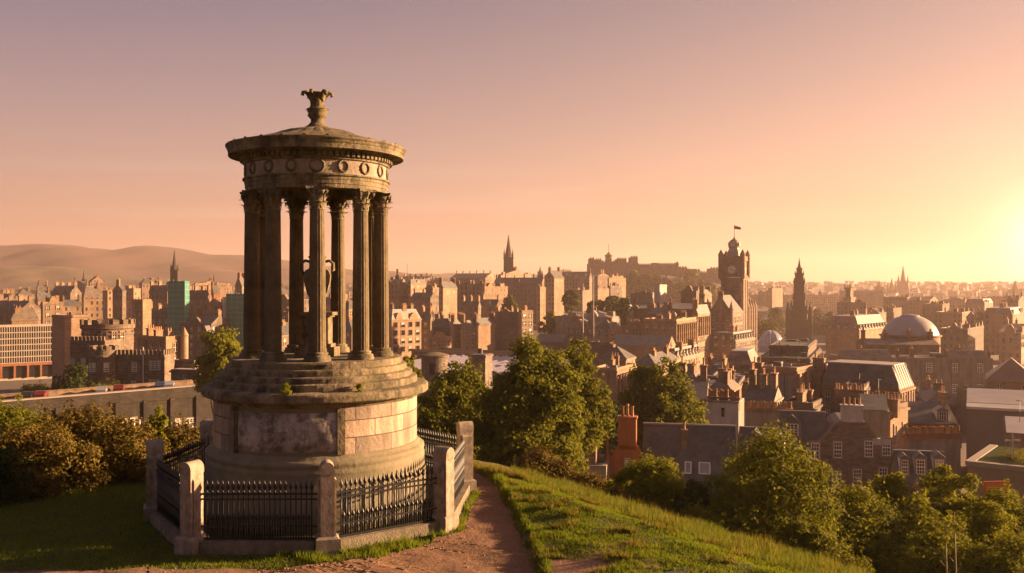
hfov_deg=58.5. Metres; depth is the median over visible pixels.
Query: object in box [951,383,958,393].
window
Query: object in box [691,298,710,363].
tenement
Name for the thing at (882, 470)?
window
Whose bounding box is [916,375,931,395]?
workshop
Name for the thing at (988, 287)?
distant city
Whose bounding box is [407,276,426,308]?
tenement
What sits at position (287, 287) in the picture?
distant trees
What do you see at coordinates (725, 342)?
hotel
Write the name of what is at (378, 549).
verge grass
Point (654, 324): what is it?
window
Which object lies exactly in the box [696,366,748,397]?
tenement
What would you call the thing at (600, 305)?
tree
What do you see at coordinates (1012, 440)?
cross post
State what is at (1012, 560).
shrub
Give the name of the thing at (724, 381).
house
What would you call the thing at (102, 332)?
window
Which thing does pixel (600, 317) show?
tenement
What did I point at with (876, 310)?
tenement
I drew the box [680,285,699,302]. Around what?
tenement
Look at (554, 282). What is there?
tenement
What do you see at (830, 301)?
tenement
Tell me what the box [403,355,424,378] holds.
weed
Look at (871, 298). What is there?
tenement
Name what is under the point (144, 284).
tenement
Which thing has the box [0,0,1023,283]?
sky
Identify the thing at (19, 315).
tenement
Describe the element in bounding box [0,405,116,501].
shrub
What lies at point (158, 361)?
window
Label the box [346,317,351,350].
tenement
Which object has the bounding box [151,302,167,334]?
tenement
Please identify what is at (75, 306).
tenement
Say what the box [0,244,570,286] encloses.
hills
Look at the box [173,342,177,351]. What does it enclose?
window
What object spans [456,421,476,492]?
stone post
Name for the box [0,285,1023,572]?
hill ground
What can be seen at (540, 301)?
tenement
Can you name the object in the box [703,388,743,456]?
gable house
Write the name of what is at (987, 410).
building
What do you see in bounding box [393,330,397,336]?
window
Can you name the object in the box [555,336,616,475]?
tree
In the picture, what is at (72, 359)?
window
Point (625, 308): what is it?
tree
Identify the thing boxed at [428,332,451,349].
tenement
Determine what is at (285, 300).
tenement
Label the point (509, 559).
path
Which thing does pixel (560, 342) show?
shed
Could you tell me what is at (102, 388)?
parked car
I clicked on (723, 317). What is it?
hotel
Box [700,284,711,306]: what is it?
tenement
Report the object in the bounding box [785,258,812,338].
gothic monument
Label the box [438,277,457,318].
tenement
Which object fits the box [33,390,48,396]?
parked car
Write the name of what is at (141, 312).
tower
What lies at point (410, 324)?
window
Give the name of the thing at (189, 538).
stone post
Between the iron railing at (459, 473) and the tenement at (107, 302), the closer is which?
the iron railing at (459, 473)
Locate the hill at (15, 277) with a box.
[0,266,193,289]
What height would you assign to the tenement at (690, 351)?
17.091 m
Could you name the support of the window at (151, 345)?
in the castle wing
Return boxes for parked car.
[20,391,33,397]
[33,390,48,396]
[95,386,108,391]
[113,384,125,390]
[155,381,164,387]
[164,380,174,386]
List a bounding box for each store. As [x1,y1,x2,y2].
[825,308,886,357]
[955,386,995,435]
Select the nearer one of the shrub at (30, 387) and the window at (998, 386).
the shrub at (30, 387)
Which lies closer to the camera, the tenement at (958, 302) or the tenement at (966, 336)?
the tenement at (966, 336)
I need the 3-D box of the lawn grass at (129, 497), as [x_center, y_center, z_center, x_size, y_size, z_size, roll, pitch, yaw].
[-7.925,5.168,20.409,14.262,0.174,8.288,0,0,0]
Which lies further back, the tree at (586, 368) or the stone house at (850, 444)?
the stone house at (850, 444)
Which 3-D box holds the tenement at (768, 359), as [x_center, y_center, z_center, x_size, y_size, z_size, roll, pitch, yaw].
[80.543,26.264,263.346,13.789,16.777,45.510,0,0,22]
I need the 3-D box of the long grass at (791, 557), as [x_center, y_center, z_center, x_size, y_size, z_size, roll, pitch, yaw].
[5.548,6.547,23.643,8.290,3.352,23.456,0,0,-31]
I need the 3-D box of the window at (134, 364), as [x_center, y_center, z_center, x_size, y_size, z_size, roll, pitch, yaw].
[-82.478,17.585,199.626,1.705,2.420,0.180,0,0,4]
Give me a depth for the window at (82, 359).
203.05 m
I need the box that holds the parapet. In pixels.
[0,379,195,398]
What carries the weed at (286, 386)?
on the monument at (266, 429)
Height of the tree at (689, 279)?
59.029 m
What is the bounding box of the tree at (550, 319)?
[537,311,555,333]
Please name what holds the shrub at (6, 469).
on the hill ground at (588, 563)
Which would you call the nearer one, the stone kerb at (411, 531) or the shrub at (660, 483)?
the stone kerb at (411, 531)
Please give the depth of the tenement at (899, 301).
905.89 m
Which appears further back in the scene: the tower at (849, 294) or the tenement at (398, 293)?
the tower at (849, 294)
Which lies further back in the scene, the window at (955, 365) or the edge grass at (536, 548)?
the window at (955, 365)
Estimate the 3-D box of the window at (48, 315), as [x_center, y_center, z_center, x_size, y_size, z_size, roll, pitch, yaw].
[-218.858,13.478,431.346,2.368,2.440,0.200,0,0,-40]
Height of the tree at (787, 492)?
7.244 m
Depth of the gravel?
18.00 m
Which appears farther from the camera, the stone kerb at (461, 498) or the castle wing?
the castle wing
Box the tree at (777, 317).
[765,307,785,333]
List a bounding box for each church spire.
[170,250,178,280]
[503,235,513,271]
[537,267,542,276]
[874,281,883,295]
[887,278,896,295]
[897,267,908,296]
[1007,281,1023,294]
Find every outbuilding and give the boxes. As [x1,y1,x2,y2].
[169,363,200,380]
[175,359,198,367]
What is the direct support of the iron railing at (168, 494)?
on the stone kerb at (167, 529)
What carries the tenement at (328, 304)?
on the hill ground at (588, 563)
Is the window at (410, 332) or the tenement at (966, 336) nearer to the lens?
the window at (410, 332)
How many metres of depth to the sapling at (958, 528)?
32.97 m
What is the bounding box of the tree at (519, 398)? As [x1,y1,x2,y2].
[463,331,593,473]
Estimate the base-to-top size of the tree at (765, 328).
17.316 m
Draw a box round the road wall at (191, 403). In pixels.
[0,385,212,440]
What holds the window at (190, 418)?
in the road wall at (191, 403)
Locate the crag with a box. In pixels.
[592,275,770,312]
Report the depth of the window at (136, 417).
164.35 m
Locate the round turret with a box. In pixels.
[180,327,188,358]
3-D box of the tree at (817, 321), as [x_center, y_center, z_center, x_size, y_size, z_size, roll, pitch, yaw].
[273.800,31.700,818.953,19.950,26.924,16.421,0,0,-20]
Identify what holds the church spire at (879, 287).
on the hill ground at (588, 563)
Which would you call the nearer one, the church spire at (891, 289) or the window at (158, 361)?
the window at (158, 361)
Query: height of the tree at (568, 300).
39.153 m
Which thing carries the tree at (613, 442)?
on the hill ground at (588, 563)
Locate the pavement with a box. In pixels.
[1,384,194,399]
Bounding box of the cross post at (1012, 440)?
[1005,432,1020,457]
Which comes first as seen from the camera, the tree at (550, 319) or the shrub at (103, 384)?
the shrub at (103, 384)
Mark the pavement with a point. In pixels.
(111, 390)
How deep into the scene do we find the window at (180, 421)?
170.38 m
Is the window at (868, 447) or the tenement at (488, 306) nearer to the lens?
the window at (868, 447)
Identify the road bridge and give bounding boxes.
[411,347,546,358]
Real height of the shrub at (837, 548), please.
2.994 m
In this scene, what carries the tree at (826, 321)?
on the hill ground at (588, 563)
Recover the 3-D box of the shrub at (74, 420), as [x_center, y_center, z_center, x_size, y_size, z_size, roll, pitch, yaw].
[-11.978,4.702,25.468,3.512,3.247,3.659,0,0,-32]
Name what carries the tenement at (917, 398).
on the hill ground at (588, 563)
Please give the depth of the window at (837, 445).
123.12 m
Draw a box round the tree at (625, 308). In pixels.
[617,297,633,324]
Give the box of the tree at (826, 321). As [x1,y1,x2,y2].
[819,311,833,335]
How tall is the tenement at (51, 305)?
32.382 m
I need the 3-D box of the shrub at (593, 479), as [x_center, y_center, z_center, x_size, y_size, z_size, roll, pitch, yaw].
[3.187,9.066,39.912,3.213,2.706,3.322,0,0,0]
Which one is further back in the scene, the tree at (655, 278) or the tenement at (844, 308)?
the tree at (655, 278)
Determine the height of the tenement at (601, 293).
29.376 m
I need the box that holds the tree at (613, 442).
[588,400,621,459]
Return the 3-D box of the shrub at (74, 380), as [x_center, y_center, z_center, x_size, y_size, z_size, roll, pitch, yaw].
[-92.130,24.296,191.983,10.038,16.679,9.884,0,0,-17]
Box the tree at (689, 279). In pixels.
[676,268,712,298]
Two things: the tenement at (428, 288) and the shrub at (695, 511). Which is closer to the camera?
the shrub at (695, 511)
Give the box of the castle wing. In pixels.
[136,324,179,358]
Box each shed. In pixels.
[535,334,569,358]
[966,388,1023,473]
[1002,399,1023,447]
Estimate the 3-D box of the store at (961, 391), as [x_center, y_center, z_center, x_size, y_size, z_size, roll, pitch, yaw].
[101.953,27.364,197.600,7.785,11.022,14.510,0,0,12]
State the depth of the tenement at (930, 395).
208.41 m
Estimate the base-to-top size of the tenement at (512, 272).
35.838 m
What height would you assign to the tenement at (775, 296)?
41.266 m
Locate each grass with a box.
[0,479,478,571]
[269,470,509,566]
[473,460,530,481]
[487,475,552,572]
[496,477,800,572]
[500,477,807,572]
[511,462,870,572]
[511,465,873,572]
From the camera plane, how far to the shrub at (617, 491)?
35.86 m
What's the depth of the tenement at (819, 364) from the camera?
178.81 m
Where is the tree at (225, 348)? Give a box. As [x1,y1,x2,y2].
[191,327,242,412]
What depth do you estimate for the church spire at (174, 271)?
697.88 m
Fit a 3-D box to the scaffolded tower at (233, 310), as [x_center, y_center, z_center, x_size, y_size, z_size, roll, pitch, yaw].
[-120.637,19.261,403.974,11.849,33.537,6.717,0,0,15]
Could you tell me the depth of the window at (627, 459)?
94.75 m
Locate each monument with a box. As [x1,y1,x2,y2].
[201,89,427,534]
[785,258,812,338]
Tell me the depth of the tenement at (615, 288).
805.45 m
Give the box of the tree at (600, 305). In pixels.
[585,298,609,313]
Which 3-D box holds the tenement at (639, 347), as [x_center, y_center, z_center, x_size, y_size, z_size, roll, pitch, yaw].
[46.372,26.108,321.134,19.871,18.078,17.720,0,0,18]
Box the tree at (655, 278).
[643,270,661,291]
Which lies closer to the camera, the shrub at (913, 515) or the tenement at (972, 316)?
the shrub at (913, 515)
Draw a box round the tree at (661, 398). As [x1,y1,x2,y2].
[615,356,709,451]
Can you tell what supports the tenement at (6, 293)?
on the hill ground at (588, 563)
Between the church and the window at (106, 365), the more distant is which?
the church
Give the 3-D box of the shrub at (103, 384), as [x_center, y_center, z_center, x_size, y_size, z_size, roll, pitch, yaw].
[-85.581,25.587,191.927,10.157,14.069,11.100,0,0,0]
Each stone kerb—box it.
[150,511,179,543]
[200,539,314,554]
[339,521,438,549]
[426,473,432,485]
[454,484,469,514]
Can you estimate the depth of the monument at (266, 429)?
20.16 m
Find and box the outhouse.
[584,444,608,479]
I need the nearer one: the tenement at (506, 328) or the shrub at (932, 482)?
the shrub at (932, 482)
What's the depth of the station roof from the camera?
328.56 m
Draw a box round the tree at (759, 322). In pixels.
[757,317,769,335]
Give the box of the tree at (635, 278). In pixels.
[624,270,645,288]
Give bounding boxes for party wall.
[744,401,792,427]
[858,378,889,437]
[902,426,962,499]
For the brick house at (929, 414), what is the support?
on the hill ground at (588, 563)
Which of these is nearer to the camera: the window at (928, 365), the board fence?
the board fence
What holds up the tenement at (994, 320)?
on the hill ground at (588, 563)
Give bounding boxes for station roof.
[414,354,567,386]
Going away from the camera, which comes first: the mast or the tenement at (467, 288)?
the mast
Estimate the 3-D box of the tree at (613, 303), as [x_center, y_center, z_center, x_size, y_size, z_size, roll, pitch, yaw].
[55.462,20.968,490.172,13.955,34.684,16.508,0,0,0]
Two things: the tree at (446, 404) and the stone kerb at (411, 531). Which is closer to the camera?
the stone kerb at (411, 531)
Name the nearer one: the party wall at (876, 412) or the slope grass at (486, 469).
the slope grass at (486, 469)
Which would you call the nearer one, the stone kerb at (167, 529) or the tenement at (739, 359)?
the stone kerb at (167, 529)
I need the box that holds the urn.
[294,256,339,356]
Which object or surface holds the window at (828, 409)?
in the block at (895, 377)
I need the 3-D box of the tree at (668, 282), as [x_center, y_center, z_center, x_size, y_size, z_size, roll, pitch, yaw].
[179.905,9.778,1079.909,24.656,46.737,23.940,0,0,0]
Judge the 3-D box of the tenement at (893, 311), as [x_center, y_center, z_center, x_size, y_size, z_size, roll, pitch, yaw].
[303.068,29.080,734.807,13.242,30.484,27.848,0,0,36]
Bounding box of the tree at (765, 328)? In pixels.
[757,321,780,339]
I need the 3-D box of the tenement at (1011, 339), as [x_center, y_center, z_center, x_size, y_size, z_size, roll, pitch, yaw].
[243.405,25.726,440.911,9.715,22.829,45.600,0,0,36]
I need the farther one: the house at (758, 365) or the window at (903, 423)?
the house at (758, 365)
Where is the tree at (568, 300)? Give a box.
[561,289,581,312]
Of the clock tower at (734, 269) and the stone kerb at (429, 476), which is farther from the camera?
the clock tower at (734, 269)
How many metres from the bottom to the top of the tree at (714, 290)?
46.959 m
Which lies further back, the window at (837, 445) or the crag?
the crag
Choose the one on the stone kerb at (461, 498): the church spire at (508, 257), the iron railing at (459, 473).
the iron railing at (459, 473)
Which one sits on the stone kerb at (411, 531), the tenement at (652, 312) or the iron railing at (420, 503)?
the iron railing at (420, 503)
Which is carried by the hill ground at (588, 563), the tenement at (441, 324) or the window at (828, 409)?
the tenement at (441, 324)
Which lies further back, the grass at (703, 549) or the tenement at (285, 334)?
the tenement at (285, 334)
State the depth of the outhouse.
92.65 m
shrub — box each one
[0,394,55,447]
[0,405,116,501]
[0,431,55,506]
[2,379,51,392]
[20,399,133,480]
[50,363,90,389]
[67,413,174,485]
[90,374,117,386]
[158,412,200,460]
[509,444,576,479]
[558,463,613,493]
[603,447,689,516]
[604,483,642,505]
[670,478,712,517]
[681,498,741,532]
[763,514,832,558]
[802,520,875,572]
[803,478,921,572]
[861,471,919,572]
[868,510,995,572]
[886,489,950,554]
[914,464,984,532]
[948,500,1022,564]
[960,526,1023,572]
[966,479,1023,537]
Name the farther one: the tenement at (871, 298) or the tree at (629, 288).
the tenement at (871, 298)
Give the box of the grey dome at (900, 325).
[879,314,941,343]
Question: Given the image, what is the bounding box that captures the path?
[0,472,533,572]
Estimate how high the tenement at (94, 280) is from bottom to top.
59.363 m
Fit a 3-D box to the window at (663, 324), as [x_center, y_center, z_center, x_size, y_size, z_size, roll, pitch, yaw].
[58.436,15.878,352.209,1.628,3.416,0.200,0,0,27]
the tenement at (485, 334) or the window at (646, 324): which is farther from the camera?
the tenement at (485, 334)
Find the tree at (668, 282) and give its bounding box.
[660,275,673,298]
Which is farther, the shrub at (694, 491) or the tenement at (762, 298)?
the tenement at (762, 298)
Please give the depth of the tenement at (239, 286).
621.76 m
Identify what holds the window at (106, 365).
in the castle house at (101, 348)
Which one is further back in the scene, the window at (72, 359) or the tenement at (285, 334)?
the tenement at (285, 334)
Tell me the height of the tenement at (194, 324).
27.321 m
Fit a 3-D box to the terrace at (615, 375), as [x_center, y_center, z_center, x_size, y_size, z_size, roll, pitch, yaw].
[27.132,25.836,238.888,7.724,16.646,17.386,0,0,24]
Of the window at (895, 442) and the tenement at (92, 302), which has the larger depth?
the tenement at (92, 302)
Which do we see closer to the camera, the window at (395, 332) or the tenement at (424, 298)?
the window at (395, 332)
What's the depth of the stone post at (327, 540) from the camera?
17.73 m
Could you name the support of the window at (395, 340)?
in the tenement at (404, 330)
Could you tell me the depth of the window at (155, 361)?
199.31 m
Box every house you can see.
[69,318,174,386]
[606,404,735,513]
[678,355,709,422]
[686,360,699,376]
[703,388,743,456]
[707,353,727,374]
[710,362,741,396]
[737,426,785,499]
[744,363,783,406]
[750,357,763,384]
[778,410,826,484]
[782,383,824,410]
[804,397,891,508]
[829,344,993,396]
[834,373,871,412]
[889,449,950,522]
[905,385,959,431]
[985,357,1023,389]
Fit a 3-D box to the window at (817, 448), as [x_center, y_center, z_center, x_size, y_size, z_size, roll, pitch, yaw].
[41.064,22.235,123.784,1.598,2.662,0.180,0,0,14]
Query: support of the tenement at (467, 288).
on the hill ground at (588, 563)
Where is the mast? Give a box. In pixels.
[593,275,593,340]
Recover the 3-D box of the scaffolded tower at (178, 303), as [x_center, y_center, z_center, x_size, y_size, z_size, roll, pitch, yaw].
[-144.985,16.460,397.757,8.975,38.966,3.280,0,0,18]
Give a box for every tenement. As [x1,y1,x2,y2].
[0,288,17,299]
[0,294,40,324]
[10,306,38,324]
[15,287,33,301]
[35,285,49,307]
[38,280,47,290]
[41,295,63,323]
[50,281,81,303]
[61,294,81,313]
[74,277,85,294]
[81,280,102,319]
[88,273,105,296]
[103,286,112,319]
[112,278,126,319]
[125,284,140,317]
[139,277,164,298]
[148,280,169,307]
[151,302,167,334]
[179,306,229,358]
[189,284,211,313]
[191,277,231,301]
[204,296,222,316]
[211,282,219,299]
[234,271,243,293]
[282,294,308,311]
[282,306,288,321]
[282,319,288,351]
[326,292,347,311]
[345,298,351,319]
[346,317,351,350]
[389,276,407,308]
[389,302,421,359]
[398,273,438,286]
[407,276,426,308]
[410,286,437,321]
[421,305,433,349]
[425,283,438,313]
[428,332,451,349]
[433,311,450,336]
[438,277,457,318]
[449,312,460,347]
[450,270,495,283]
[456,280,483,313]
[460,313,475,348]
[461,295,481,319]
[468,348,493,389]
[473,311,495,349]
[481,282,507,307]
[481,294,502,317]
[493,305,518,350]
[494,273,543,323]
[498,266,531,277]
[518,305,533,345]
[535,283,545,329]
[544,266,563,325]
[555,312,577,334]
[562,268,591,301]
[564,287,588,310]
[568,315,596,353]
[576,308,619,325]
[589,341,611,375]
[594,315,621,340]
[595,269,608,287]
[595,285,608,309]
[608,272,625,297]
[608,282,621,313]
[614,335,675,362]
[620,305,634,326]
[621,318,642,334]
[632,297,710,323]
[636,344,680,395]
[642,310,697,346]
[646,301,676,317]
[670,337,700,371]
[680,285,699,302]
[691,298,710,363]
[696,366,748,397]
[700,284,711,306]
[707,360,720,367]
[709,371,745,397]
[727,348,758,371]
[748,293,839,311]
[758,290,767,313]
[758,348,821,364]
[768,286,782,307]
[812,352,825,397]
[837,299,866,314]
[840,289,883,309]
[862,305,885,321]
[882,304,901,322]
[883,294,909,314]
[907,293,938,316]
[915,387,924,401]
[919,379,956,419]
[923,300,949,324]
[935,307,970,334]
[939,320,983,352]
[942,296,970,310]
[965,295,992,313]
[966,307,982,323]
[982,294,1005,306]
[983,301,1023,354]
[998,317,1023,363]
[1001,290,1023,323]
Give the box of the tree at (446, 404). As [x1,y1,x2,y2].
[417,356,495,459]
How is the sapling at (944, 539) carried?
on the hill ground at (588, 563)
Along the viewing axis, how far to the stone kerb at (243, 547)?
17.75 m
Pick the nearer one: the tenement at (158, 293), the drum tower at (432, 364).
the drum tower at (432, 364)
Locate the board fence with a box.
[983,481,1008,500]
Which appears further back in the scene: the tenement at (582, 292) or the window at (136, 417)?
the tenement at (582, 292)
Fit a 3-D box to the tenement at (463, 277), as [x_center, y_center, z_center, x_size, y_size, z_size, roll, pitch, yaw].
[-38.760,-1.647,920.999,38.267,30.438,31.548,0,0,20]
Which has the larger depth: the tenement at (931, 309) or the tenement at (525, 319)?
the tenement at (931, 309)
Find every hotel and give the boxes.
[708,290,744,352]
[711,324,755,360]
[748,298,757,352]
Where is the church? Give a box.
[196,325,213,357]
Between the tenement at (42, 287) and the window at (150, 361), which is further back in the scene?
the tenement at (42, 287)
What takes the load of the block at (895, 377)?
on the hill ground at (588, 563)
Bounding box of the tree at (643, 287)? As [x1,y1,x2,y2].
[634,278,653,291]
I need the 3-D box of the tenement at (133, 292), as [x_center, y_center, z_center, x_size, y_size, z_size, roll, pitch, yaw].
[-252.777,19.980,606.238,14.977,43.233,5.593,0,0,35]
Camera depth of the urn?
21.52 m
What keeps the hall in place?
on the hill ground at (588, 563)
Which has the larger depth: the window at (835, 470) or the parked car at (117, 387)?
the parked car at (117, 387)
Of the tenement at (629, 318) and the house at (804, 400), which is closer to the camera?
the house at (804, 400)
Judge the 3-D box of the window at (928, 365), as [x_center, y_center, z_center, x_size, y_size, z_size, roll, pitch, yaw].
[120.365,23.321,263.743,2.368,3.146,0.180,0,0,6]
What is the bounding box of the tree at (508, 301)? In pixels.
[502,295,521,310]
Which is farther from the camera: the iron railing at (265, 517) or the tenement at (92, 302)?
the tenement at (92, 302)
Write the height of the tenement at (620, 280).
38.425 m
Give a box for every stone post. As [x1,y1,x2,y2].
[143,439,163,520]
[174,459,208,555]
[200,419,212,462]
[315,459,339,554]
[428,446,458,532]
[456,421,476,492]
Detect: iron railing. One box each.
[156,460,179,529]
[163,437,206,472]
[201,480,317,539]
[337,466,436,537]
[417,427,456,472]
[454,438,464,500]
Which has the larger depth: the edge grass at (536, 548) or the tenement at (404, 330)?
the tenement at (404, 330)
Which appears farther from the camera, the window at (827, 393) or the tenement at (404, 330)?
the tenement at (404, 330)
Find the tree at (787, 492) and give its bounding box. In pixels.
[698,419,849,557]
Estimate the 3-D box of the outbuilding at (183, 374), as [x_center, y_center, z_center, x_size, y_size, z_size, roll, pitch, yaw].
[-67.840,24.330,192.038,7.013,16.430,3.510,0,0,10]
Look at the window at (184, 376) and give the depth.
190.51 m
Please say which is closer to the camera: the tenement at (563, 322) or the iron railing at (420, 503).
the iron railing at (420, 503)
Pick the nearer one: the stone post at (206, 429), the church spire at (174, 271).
the stone post at (206, 429)
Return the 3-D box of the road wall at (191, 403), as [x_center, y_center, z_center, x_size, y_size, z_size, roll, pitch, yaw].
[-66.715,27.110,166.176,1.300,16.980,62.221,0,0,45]
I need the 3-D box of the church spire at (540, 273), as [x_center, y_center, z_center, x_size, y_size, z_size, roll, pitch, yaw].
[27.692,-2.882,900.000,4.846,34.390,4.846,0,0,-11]
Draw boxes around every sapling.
[142,405,172,450]
[936,519,955,572]
[946,510,966,572]
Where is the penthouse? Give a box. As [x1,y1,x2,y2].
[768,338,816,355]
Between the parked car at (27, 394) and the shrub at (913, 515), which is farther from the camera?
the parked car at (27, 394)
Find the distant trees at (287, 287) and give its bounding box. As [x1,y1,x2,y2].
[0,283,979,326]
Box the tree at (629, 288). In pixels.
[626,278,634,297]
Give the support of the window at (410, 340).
in the tenement at (404, 330)
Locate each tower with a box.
[131,297,152,349]
[168,280,189,334]
[223,292,243,349]
[420,352,448,406]
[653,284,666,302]
[718,225,749,329]
[843,284,855,301]
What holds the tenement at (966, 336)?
on the hill ground at (588, 563)
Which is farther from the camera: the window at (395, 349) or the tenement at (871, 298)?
the tenement at (871, 298)
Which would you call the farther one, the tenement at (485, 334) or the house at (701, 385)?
the tenement at (485, 334)
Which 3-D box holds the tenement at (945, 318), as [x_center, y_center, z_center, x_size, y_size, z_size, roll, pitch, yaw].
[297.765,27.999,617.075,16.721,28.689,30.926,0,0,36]
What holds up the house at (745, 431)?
on the hill ground at (588, 563)
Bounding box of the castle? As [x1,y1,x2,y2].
[587,244,720,283]
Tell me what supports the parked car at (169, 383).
on the road
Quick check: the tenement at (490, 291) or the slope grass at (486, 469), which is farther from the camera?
the tenement at (490, 291)
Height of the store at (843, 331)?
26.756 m
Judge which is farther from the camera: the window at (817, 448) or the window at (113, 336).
the window at (113, 336)
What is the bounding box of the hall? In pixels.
[51,312,90,384]
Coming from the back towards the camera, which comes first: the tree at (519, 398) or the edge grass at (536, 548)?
the tree at (519, 398)
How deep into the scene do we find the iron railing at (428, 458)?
24.17 m
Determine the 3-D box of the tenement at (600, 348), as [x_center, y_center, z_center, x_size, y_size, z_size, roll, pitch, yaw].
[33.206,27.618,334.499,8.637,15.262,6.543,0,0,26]
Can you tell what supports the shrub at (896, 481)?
on the hill ground at (588, 563)
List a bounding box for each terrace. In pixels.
[592,352,636,413]
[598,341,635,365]
[865,390,909,453]
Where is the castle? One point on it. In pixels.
(622, 266)
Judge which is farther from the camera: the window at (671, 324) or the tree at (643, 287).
the tree at (643, 287)
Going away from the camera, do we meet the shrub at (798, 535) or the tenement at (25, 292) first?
the shrub at (798, 535)
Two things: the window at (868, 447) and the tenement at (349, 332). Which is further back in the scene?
the tenement at (349, 332)
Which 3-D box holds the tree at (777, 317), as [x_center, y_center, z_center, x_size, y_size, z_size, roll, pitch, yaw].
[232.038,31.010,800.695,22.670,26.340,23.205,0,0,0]
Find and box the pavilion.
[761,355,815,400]
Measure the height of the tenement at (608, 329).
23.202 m
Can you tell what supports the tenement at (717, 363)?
on the hill ground at (588, 563)
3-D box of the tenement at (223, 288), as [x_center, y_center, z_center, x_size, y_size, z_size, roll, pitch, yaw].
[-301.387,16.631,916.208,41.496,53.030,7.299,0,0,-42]
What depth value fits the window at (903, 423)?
143.42 m
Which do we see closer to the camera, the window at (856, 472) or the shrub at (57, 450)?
the shrub at (57, 450)
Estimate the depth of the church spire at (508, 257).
944.93 m
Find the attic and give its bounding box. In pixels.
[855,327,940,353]
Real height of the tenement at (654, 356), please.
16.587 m
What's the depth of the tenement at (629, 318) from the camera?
471.90 m
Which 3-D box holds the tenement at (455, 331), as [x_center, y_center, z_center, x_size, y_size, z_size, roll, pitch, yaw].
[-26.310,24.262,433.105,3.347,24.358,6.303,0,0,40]
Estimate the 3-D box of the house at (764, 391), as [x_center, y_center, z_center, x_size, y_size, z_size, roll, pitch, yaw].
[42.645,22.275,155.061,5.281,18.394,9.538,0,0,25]
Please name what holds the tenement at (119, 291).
on the hill ground at (588, 563)
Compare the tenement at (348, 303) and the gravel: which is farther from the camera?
the tenement at (348, 303)
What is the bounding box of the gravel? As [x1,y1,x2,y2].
[39,471,533,572]
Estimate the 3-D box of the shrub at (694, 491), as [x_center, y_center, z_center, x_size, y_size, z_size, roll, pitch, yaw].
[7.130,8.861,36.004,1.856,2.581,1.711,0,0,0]
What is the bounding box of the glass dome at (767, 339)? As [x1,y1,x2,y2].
[758,330,781,351]
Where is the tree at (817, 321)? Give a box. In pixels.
[813,307,824,334]
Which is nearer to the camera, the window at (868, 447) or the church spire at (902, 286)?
the window at (868, 447)
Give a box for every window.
[45,312,50,317]
[70,357,75,365]
[80,357,85,367]
[91,362,96,372]
[101,331,106,338]
[103,362,109,372]
[111,331,116,338]
[119,330,124,341]
[121,416,137,428]
[130,361,137,372]
[149,342,153,349]
[149,360,153,370]
[152,360,156,370]
[157,360,160,370]
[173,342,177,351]
[175,418,181,425]
[182,374,187,379]
[183,417,195,427]
[393,322,397,327]
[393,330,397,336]
[393,338,397,344]
[393,346,397,352]
[408,321,412,327]
[408,329,412,335]
[408,338,412,343]
[429,363,433,374]
[624,457,630,467]
[645,323,648,331]
[653,323,656,331]
[662,323,665,331]
[670,323,673,331]
[809,441,821,460]
[824,390,830,402]
[824,406,830,417]
[831,439,843,459]
[831,469,842,488]
[851,467,863,486]
[862,438,874,458]
[877,465,888,481]
[880,437,891,457]
[893,423,897,444]
[902,421,905,437]
[925,362,933,372]
[950,362,958,372]
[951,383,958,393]
[976,362,983,372]
[996,384,1002,388]
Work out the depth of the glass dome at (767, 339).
555.37 m
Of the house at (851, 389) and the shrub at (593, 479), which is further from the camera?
the house at (851, 389)
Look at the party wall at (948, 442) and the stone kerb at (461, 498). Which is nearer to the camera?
the stone kerb at (461, 498)
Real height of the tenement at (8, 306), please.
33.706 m
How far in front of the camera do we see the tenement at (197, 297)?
482.14 m
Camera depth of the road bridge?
386.25 m
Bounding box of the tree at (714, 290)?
[698,280,718,299]
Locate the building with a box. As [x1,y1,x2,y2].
[965,444,1023,531]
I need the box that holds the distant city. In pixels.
[1,281,1023,323]
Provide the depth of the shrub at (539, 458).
43.14 m
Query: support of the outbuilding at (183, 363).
on the hill ground at (588, 563)
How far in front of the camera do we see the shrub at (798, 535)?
33.67 m
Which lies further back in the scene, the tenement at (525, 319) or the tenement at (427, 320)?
the tenement at (525, 319)
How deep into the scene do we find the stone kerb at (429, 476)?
24.03 m
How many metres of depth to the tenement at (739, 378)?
192.80 m
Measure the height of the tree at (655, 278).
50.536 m
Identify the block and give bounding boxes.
[0,324,51,380]
[630,291,653,304]
[820,359,915,417]
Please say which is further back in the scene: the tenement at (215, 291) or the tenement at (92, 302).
the tenement at (215, 291)
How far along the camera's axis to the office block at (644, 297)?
501.55 m
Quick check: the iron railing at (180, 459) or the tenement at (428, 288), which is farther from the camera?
the tenement at (428, 288)
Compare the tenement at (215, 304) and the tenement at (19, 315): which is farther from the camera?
the tenement at (215, 304)
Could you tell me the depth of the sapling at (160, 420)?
27.83 m
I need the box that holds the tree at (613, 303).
[604,294,620,314]
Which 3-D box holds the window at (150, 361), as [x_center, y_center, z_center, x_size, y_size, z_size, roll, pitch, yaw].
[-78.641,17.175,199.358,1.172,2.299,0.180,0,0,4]
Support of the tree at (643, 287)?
on the hill ground at (588, 563)
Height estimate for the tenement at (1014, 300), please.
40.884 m
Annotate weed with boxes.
[281,382,291,394]
[354,383,362,391]
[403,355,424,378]

